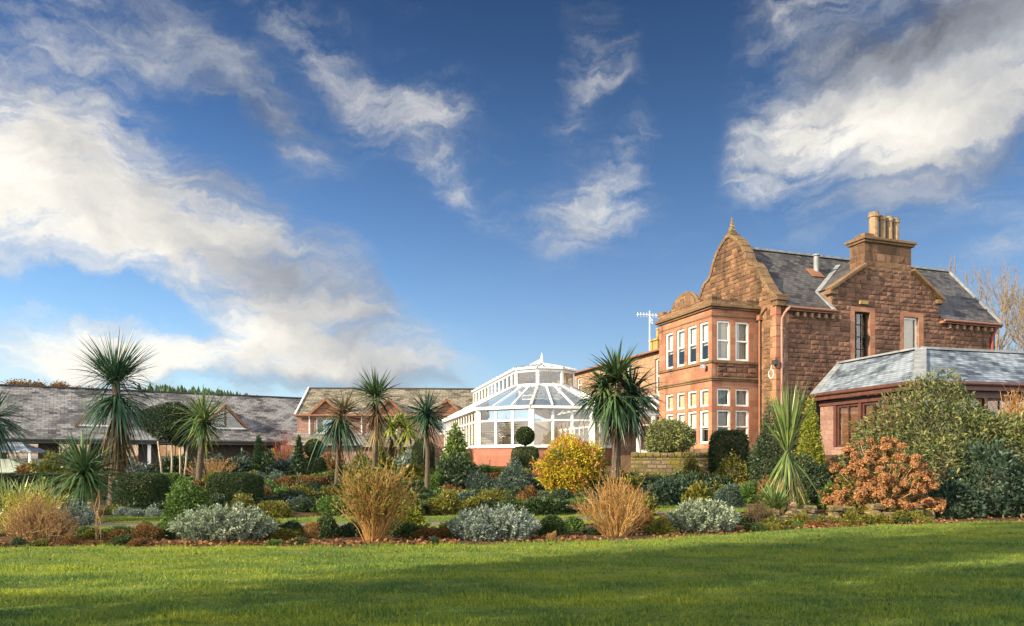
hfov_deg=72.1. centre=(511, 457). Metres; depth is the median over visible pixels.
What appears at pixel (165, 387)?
conifer forest
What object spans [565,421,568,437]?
window
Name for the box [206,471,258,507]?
clipped dome
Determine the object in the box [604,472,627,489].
terrace clump
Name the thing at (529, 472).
terrace clump
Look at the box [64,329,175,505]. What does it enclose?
cabbage palm
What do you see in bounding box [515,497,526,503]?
bedding clump
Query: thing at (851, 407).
window
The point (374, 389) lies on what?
cabbage palm
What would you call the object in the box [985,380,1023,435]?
bare twig shrub
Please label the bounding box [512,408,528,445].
window
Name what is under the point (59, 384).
hilltop woods
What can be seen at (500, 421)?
window
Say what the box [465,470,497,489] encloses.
blue shrub
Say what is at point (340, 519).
grass
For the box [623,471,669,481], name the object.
laurel shrub
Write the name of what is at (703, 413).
window
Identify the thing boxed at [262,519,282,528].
border clump
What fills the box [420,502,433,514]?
bedding clump
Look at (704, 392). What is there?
window
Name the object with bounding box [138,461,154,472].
bedding clump
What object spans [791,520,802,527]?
border clump
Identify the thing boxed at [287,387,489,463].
pink wing
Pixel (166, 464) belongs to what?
bedding clump
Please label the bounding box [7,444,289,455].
window
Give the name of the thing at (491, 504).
bedding clump
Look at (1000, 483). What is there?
rhododendron
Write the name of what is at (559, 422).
window
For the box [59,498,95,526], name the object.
silver shrub
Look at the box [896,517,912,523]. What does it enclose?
border clump
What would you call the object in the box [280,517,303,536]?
shrub
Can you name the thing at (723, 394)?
window
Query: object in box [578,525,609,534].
border clump
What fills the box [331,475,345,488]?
terrace clump
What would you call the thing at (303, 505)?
bedding clump
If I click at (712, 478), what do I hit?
terrace clump
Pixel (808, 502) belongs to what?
fern tuft
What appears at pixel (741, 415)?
window
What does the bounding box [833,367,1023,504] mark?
evergreen
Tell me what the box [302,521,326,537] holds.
shrub
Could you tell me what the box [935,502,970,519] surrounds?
shrub
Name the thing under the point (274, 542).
border clump
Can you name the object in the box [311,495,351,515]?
bedding clump
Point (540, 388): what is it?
conservatory
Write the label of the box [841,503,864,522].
cushion plant
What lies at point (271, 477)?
terrace clump
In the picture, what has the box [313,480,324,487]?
terrace clump
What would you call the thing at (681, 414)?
window
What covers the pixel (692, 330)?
window
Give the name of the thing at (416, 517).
green shrub
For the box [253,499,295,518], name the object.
shrub
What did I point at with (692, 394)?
window
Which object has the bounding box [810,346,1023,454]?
garden pavilion
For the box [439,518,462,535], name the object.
border clump
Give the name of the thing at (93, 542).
border clump
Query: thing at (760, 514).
bare twig shrub
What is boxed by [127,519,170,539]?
shrub
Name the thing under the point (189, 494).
green shrub
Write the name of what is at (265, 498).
bedding clump
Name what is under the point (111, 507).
bedding clump
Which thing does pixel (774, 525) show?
border clump
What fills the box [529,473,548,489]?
terrace clump
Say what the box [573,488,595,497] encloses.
bedding clump
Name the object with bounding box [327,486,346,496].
bedding clump
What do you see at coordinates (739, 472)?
shrub
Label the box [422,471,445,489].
terrace clump
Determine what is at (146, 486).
clipped ball
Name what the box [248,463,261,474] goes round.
bedding clump
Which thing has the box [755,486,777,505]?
fern tuft
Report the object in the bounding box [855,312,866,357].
window
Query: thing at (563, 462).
pieris bush
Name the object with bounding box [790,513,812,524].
cushion plant
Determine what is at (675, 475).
terrace clump
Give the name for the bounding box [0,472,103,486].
clipped hedge
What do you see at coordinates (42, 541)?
border clump
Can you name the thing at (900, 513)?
cushion plant
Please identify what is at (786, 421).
cabbage palm
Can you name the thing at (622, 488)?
terrace clump
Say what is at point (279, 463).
bedding clump
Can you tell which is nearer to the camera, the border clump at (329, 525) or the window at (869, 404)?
the border clump at (329, 525)
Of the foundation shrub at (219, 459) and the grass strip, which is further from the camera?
the foundation shrub at (219, 459)
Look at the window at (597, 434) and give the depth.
46.46 m
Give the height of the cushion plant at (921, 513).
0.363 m
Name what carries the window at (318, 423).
in the pink wing
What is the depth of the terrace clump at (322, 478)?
30.90 m
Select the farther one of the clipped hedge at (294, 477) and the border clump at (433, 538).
the clipped hedge at (294, 477)
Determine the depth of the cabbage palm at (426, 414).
27.87 m
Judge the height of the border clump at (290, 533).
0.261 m
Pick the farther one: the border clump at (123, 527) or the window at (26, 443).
the window at (26, 443)
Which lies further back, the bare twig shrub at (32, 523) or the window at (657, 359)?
the window at (657, 359)
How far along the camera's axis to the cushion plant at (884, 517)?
16.96 m
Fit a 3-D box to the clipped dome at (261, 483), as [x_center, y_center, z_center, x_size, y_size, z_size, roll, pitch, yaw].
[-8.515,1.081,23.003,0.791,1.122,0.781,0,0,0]
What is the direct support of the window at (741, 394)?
in the sandstone house
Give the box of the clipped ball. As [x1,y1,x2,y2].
[111,472,170,508]
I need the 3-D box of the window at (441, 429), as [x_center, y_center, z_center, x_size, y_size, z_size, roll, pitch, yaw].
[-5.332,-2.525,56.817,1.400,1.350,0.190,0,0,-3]
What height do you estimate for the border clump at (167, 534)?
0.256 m
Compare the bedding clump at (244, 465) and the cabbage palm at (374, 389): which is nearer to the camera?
the cabbage palm at (374, 389)
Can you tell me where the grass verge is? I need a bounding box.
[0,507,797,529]
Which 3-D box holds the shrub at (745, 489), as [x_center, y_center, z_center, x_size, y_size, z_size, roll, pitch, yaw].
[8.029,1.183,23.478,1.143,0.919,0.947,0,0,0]
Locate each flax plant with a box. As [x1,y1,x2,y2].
[0,474,70,526]
[2,476,68,512]
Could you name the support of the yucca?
on the ground at (625, 467)
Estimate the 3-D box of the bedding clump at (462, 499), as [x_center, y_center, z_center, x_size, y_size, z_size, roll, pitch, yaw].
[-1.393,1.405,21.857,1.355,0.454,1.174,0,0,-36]
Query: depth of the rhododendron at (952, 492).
18.56 m
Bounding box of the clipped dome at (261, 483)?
[254,474,264,496]
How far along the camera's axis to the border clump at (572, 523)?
15.16 m
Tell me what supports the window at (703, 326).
in the sandstone house
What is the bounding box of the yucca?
[748,477,806,508]
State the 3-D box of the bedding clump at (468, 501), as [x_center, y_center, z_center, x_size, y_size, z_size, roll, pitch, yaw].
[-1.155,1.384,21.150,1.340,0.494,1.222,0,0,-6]
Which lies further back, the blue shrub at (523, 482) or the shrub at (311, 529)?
the blue shrub at (523, 482)
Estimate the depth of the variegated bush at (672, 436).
31.17 m
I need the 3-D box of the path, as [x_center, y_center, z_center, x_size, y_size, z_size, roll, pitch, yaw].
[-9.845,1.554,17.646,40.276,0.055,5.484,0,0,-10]
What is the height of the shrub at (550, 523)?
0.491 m
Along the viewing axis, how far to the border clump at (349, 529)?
14.23 m
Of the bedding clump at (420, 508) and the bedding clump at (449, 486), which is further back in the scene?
the bedding clump at (449, 486)
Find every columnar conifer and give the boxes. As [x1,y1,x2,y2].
[250,434,263,471]
[292,434,303,471]
[793,396,827,470]
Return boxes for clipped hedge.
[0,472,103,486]
[184,475,269,480]
[266,475,310,479]
[331,470,394,474]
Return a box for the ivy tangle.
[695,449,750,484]
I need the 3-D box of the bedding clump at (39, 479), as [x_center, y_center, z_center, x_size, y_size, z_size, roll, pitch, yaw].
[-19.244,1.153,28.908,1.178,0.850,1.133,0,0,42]
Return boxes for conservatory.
[442,353,612,465]
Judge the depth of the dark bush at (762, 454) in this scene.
27.25 m
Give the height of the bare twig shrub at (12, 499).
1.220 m
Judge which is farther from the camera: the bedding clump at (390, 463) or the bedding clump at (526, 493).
the bedding clump at (390, 463)
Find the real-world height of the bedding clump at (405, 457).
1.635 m
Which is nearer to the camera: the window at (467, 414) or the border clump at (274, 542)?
the border clump at (274, 542)
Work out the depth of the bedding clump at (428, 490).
24.48 m
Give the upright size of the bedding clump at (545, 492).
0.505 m
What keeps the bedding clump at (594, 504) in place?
on the ground at (625, 467)
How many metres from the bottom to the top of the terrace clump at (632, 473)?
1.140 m
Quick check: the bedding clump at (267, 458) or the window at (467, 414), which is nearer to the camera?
the bedding clump at (267, 458)
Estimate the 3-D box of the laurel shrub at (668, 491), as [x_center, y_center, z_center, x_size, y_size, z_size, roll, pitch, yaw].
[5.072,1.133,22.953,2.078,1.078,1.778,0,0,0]
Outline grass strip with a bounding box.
[91,502,748,522]
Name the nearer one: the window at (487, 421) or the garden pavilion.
the garden pavilion
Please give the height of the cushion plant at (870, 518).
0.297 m
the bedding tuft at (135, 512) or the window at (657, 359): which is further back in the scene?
the window at (657, 359)
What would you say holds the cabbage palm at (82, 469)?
on the ground at (625, 467)
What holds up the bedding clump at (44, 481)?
on the ground at (625, 467)
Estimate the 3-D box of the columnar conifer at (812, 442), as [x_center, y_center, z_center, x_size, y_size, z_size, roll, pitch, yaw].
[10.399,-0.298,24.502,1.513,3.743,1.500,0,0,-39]
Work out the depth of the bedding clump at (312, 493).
23.92 m
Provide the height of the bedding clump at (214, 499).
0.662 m
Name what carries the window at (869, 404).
in the garden pavilion
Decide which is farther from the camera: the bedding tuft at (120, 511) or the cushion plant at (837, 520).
the bedding tuft at (120, 511)
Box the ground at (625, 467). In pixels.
[0,455,1023,547]
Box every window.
[6,443,38,458]
[7,444,289,455]
[157,444,184,461]
[316,418,334,432]
[437,418,453,433]
[444,422,445,448]
[463,415,468,443]
[466,414,468,446]
[469,413,473,446]
[472,412,474,446]
[475,411,475,445]
[480,410,495,445]
[496,409,511,445]
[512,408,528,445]
[534,408,552,445]
[553,408,571,441]
[559,422,560,437]
[561,421,564,436]
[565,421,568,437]
[572,409,589,442]
[574,421,578,439]
[579,421,582,442]
[583,417,588,441]
[595,420,601,445]
[595,422,598,442]
[599,419,604,444]
[640,415,652,450]
[657,359,658,391]
[667,332,672,368]
[667,394,672,410]
[667,414,672,419]
[677,329,683,366]
[677,392,683,409]
[677,412,683,425]
[689,325,695,363]
[689,390,695,407]
[689,411,695,443]
[700,321,707,361]
[700,389,707,406]
[700,410,707,443]
[717,320,729,359]
[717,388,729,405]
[717,409,729,429]
[736,322,747,360]
[736,389,747,406]
[736,410,747,443]
[838,404,857,446]
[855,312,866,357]
[863,401,884,445]
[890,399,914,437]
[904,317,916,348]
[956,398,981,433]
[988,399,1012,412]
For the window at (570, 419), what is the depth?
39.48 m
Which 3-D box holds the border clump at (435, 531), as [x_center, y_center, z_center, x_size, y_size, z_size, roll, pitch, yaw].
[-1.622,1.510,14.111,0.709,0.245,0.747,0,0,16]
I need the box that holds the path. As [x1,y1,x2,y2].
[86,504,755,526]
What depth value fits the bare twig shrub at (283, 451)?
39.85 m
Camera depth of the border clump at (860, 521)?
16.67 m
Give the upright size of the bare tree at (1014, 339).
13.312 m
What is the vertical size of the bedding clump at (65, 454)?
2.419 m
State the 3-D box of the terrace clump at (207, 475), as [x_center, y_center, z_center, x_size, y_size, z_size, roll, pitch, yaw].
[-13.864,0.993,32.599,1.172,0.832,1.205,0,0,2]
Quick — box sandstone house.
[574,211,1003,452]
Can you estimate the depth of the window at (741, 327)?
35.77 m
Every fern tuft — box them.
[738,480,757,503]
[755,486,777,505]
[783,486,812,507]
[811,481,849,509]
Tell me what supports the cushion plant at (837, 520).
on the ground at (625, 467)
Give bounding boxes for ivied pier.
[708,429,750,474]
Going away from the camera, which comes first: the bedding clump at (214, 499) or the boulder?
the boulder
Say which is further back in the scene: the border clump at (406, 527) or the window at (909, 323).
the window at (909, 323)
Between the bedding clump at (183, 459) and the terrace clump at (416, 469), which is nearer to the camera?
the terrace clump at (416, 469)
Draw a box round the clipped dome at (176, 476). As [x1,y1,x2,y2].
[161,472,184,485]
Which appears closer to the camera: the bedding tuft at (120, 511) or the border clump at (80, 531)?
the border clump at (80, 531)
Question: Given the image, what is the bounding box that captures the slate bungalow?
[0,384,302,467]
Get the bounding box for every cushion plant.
[759,514,786,525]
[779,517,799,525]
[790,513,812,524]
[813,513,833,523]
[828,515,848,524]
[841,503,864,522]
[861,514,878,524]
[875,513,897,523]
[889,510,913,522]
[905,510,928,521]
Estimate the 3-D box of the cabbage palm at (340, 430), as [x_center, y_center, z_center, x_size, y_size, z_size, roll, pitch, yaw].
[-7.268,-0.694,30.041,3.499,4.700,3.286,0,0,0]
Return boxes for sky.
[0,0,1023,432]
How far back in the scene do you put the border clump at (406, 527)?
14.00 m
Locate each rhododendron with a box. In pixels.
[916,480,989,518]
[940,435,1023,517]
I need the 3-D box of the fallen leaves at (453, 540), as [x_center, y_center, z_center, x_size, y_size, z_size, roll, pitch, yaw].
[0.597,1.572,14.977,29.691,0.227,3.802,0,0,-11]
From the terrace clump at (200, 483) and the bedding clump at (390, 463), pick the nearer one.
the terrace clump at (200, 483)
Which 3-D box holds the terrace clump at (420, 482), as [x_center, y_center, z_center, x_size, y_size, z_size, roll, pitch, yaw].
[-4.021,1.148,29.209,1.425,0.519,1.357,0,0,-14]
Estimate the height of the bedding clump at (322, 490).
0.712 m
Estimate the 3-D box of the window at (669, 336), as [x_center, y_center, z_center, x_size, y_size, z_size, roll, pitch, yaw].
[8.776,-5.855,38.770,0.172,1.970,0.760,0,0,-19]
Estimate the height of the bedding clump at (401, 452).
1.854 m
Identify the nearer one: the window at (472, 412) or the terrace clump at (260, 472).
the terrace clump at (260, 472)
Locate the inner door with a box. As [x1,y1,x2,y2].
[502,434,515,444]
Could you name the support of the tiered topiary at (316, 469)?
on the ground at (625, 467)
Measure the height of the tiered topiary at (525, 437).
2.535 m
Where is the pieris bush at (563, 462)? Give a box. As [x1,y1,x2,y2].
[530,430,611,493]
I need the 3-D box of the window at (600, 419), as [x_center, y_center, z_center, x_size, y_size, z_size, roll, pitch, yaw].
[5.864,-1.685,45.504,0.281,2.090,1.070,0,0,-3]
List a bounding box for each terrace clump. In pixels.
[187,479,204,489]
[201,470,219,481]
[255,470,266,478]
[265,473,282,482]
[270,469,285,476]
[273,475,292,488]
[293,474,317,483]
[310,469,334,478]
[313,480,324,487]
[314,473,334,485]
[322,473,340,486]
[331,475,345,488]
[398,463,423,477]
[403,479,430,489]
[405,471,423,480]
[419,467,434,478]
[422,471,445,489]
[424,474,450,489]
[479,463,495,473]
[486,471,500,485]
[489,460,502,473]
[523,468,533,474]
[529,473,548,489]
[601,480,636,494]
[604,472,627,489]
[616,468,634,480]
[623,477,644,490]
[625,471,635,478]
[643,473,672,479]
[643,475,656,487]
[662,469,685,479]
[677,470,703,484]
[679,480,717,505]
[702,468,734,485]
[704,481,713,487]
[711,480,724,489]
[749,474,776,502]
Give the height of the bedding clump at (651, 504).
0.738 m
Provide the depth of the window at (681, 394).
37.99 m
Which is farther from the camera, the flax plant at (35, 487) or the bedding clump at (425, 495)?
the bedding clump at (425, 495)
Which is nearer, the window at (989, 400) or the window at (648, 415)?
the window at (989, 400)
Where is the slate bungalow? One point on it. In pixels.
(267, 418)
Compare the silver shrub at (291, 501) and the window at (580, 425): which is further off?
the window at (580, 425)
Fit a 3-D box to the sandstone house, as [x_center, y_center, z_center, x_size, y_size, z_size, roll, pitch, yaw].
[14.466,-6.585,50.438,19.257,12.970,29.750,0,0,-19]
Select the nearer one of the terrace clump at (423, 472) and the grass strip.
the grass strip
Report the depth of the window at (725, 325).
35.43 m
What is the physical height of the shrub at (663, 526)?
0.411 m
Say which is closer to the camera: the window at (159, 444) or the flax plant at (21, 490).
the flax plant at (21, 490)
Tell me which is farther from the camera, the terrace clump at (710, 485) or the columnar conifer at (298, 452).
the columnar conifer at (298, 452)
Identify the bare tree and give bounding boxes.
[940,253,1023,401]
[995,302,1023,350]
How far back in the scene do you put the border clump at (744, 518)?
16.64 m
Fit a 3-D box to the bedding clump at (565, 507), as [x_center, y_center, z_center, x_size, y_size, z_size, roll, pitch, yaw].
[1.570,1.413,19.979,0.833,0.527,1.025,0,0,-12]
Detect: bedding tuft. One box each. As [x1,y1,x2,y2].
[110,506,128,515]
[124,507,143,516]
[142,503,161,516]
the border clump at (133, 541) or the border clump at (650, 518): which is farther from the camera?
the border clump at (650, 518)
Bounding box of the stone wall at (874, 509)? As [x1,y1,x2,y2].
[765,502,934,520]
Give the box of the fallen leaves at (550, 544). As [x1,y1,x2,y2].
[5,520,1020,591]
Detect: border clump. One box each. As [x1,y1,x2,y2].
[9,536,28,546]
[27,538,50,546]
[58,534,80,545]
[70,525,93,537]
[81,526,106,538]
[84,540,106,545]
[101,525,130,537]
[108,534,133,545]
[124,537,151,545]
[131,521,158,529]
[133,529,176,539]
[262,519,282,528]
[262,539,287,545]
[263,526,304,539]
[289,537,309,544]
[317,514,341,538]
[338,518,366,536]
[389,520,428,538]
[411,526,448,538]
[428,535,438,543]
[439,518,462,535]
[546,531,557,539]
[564,515,586,531]
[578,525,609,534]
[631,507,655,530]
[736,513,755,524]
[742,522,768,531]
[763,522,782,530]
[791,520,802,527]
[806,520,822,526]
[847,517,867,524]
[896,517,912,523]
[917,516,933,523]
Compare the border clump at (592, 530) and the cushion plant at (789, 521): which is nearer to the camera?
the border clump at (592, 530)
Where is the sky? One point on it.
(284, 198)
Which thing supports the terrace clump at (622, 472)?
on the ground at (625, 467)
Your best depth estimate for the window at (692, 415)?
36.90 m
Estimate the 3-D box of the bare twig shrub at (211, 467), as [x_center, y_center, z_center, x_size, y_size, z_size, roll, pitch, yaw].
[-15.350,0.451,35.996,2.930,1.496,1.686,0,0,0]
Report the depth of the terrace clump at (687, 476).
25.05 m
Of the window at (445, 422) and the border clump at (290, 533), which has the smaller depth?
the border clump at (290, 533)
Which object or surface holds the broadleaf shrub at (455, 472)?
on the ground at (625, 467)
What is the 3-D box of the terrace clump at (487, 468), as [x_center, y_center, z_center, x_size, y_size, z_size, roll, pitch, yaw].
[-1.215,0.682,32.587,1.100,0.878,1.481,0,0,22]
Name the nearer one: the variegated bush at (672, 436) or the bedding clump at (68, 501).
the bedding clump at (68, 501)
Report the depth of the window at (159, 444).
58.66 m
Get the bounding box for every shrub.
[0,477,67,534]
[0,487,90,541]
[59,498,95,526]
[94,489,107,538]
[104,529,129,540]
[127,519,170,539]
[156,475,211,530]
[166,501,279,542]
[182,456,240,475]
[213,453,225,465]
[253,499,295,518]
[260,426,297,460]
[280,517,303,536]
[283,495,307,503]
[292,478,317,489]
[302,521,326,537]
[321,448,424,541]
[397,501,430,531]
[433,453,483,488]
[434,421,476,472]
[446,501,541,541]
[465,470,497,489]
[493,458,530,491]
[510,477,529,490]
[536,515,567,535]
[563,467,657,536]
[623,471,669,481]
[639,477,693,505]
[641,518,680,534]
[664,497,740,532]
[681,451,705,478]
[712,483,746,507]
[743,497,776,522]
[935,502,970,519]
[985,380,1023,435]
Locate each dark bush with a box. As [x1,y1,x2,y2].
[60,455,107,499]
[744,401,799,482]
[791,449,841,507]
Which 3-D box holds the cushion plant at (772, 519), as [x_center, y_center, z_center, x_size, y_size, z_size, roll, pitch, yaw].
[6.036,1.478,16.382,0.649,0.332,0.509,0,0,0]
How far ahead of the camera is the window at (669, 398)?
39.02 m
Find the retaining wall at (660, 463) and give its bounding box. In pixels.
[631,452,796,475]
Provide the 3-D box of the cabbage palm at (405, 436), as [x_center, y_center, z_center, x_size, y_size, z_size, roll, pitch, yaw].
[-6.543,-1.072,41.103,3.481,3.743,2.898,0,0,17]
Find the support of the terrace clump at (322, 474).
on the ground at (625, 467)
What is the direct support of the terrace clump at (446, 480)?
on the ground at (625, 467)
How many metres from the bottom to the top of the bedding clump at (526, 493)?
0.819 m
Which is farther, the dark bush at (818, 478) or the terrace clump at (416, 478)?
the terrace clump at (416, 478)
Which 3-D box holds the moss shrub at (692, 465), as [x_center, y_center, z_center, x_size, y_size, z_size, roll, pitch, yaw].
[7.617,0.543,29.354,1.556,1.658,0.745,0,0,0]
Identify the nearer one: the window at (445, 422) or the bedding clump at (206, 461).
the bedding clump at (206, 461)
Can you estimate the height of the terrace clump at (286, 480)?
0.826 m
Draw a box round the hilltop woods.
[0,378,93,387]
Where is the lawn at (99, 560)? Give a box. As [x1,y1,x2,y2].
[0,521,1023,625]
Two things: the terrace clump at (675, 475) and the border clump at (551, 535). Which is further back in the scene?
the terrace clump at (675, 475)
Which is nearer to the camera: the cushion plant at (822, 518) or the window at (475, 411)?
the cushion plant at (822, 518)
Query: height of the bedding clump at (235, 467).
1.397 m
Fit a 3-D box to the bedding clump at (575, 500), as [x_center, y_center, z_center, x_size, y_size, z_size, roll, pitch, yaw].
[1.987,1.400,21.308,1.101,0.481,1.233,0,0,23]
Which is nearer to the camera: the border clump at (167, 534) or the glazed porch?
the border clump at (167, 534)
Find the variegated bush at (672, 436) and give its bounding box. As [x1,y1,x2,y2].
[643,418,696,452]
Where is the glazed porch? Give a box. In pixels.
[621,394,658,454]
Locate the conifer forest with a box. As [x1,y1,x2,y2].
[137,383,247,394]
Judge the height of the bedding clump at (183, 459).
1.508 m
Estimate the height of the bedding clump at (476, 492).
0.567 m
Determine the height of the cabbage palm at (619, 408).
6.100 m
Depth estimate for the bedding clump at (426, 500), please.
21.42 m
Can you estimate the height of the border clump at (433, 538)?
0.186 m
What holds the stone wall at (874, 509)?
on the ground at (625, 467)
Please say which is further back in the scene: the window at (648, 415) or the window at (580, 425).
the window at (580, 425)
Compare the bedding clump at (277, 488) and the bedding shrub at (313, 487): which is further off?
the bedding shrub at (313, 487)
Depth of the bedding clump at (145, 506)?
19.85 m
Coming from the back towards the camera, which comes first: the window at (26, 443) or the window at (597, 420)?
the window at (26, 443)
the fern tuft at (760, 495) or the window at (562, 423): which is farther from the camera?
the window at (562, 423)
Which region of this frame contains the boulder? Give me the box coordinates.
[790,501,796,508]
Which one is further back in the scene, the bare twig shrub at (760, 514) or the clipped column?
the clipped column
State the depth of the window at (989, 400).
27.49 m
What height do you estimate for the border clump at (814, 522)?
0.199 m
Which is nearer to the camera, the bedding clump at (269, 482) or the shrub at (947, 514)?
the shrub at (947, 514)
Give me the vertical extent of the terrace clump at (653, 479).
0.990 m
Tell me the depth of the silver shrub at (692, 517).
14.93 m
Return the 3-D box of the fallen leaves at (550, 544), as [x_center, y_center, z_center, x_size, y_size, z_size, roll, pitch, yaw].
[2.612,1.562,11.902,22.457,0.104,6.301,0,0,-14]
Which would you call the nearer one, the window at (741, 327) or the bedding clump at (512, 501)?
the bedding clump at (512, 501)
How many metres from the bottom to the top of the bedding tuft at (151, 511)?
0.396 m
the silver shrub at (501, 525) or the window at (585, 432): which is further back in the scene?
the window at (585, 432)
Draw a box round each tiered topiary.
[301,439,327,475]
[511,426,539,470]
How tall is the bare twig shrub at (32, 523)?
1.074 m
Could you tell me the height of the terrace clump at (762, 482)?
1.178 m
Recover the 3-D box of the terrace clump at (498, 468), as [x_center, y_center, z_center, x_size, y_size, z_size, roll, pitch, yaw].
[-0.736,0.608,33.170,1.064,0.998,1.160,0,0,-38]
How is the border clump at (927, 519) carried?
on the ground at (625, 467)
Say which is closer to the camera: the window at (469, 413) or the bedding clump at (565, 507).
the bedding clump at (565, 507)
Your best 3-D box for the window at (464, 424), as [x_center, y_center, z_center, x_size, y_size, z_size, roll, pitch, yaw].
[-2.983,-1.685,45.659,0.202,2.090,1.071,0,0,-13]
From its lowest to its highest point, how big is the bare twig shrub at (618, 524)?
1.464 m
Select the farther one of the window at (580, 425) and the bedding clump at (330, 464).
the window at (580, 425)
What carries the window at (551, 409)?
in the conservatory
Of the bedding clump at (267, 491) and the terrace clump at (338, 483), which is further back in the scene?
the terrace clump at (338, 483)
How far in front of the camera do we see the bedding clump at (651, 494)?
21.42 m
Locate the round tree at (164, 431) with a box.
[134,399,200,476]
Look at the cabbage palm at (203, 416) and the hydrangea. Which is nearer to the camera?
the hydrangea
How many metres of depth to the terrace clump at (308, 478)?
30.06 m
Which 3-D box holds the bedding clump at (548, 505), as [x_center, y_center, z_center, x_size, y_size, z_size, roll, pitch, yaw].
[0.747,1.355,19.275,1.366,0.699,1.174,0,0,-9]
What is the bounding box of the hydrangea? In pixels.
[817,436,946,513]
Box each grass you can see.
[0,502,799,530]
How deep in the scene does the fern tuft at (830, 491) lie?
21.37 m
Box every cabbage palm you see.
[0,389,45,473]
[26,429,139,521]
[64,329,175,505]
[166,385,239,479]
[299,387,371,485]
[349,363,401,470]
[379,409,422,458]
[397,389,453,488]
[569,336,670,478]
[750,378,833,511]
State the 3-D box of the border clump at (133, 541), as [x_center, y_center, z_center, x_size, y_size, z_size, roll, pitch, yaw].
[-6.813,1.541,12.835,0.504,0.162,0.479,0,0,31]
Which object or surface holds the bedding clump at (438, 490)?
on the ground at (625, 467)
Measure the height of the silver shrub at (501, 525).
0.793 m
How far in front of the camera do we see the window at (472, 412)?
42.43 m
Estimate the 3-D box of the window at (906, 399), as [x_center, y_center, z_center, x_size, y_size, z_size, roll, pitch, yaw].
[15.226,-1.365,27.284,0.160,1.790,1.280,0,0,-14]
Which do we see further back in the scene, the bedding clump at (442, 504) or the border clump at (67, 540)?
the bedding clump at (442, 504)
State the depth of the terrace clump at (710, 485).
26.53 m
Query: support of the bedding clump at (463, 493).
on the ground at (625, 467)
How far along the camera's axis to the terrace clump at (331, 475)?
30.93 m
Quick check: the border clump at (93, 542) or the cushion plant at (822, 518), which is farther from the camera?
the cushion plant at (822, 518)
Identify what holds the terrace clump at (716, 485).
on the ground at (625, 467)
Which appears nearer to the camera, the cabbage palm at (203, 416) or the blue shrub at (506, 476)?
the blue shrub at (506, 476)
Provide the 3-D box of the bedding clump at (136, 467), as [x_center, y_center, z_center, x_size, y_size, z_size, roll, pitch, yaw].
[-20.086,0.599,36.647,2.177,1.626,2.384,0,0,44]
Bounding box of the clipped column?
[411,438,434,471]
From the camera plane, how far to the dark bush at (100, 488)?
25.81 m
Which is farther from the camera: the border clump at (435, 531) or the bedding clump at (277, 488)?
the bedding clump at (277, 488)
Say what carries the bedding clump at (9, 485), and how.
on the ground at (625, 467)
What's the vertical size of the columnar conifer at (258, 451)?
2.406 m
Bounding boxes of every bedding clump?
[2,480,18,490]
[13,461,38,473]
[14,478,48,487]
[25,441,67,476]
[33,476,53,483]
[56,439,80,458]
[59,495,78,511]
[100,503,124,514]
[105,458,148,472]
[124,498,160,512]
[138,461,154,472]
[150,454,190,476]
[152,500,166,510]
[175,454,196,472]
[190,450,215,475]
[209,492,231,507]
[215,455,240,471]
[224,492,256,511]
[225,448,255,471]
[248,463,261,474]
[258,495,285,501]
[260,442,276,474]
[260,488,311,499]
[264,485,271,494]
[265,458,291,475]
[265,479,279,485]
[268,450,292,473]
[269,482,287,492]
[282,451,293,472]
[284,454,306,475]
[286,483,318,497]
[290,497,319,512]
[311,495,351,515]
[320,484,334,496]
[324,452,345,471]
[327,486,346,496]
[353,443,371,463]
[355,460,371,469]
[377,441,388,470]
[384,453,402,469]
[394,449,437,467]
[394,492,425,515]
[396,444,406,455]
[415,486,432,493]
[416,492,437,500]
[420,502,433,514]
[421,496,435,502]
[425,487,464,514]
[432,488,453,494]
[439,484,461,492]
[457,490,476,498]
[458,495,470,501]
[459,496,494,511]
[467,488,488,494]
[467,498,499,510]
[474,487,499,502]
[490,488,506,500]
[494,492,521,511]
[505,485,524,497]
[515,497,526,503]
[516,483,539,498]
[516,494,563,515]
[539,490,551,495]
[550,487,575,500]
[557,499,580,513]
[563,496,590,505]
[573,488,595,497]
[582,497,621,513]
[622,493,659,515]
[639,489,660,508]
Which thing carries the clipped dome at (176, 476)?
on the ground at (625, 467)
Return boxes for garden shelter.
[0,442,46,471]
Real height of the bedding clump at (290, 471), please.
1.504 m
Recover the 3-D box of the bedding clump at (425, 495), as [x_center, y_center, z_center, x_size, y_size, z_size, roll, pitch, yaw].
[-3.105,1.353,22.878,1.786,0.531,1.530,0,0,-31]
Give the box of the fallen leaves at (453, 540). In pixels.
[0,514,1023,546]
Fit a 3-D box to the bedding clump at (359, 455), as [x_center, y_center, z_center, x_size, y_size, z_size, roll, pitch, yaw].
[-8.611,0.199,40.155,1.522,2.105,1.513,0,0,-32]
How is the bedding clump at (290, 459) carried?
on the ground at (625, 467)
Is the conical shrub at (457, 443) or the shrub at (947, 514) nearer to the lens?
the shrub at (947, 514)
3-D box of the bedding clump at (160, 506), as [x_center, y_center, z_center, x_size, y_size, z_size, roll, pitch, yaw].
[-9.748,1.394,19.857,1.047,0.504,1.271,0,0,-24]
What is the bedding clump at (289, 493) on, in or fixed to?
on the ground at (625, 467)
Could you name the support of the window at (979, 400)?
in the garden pavilion

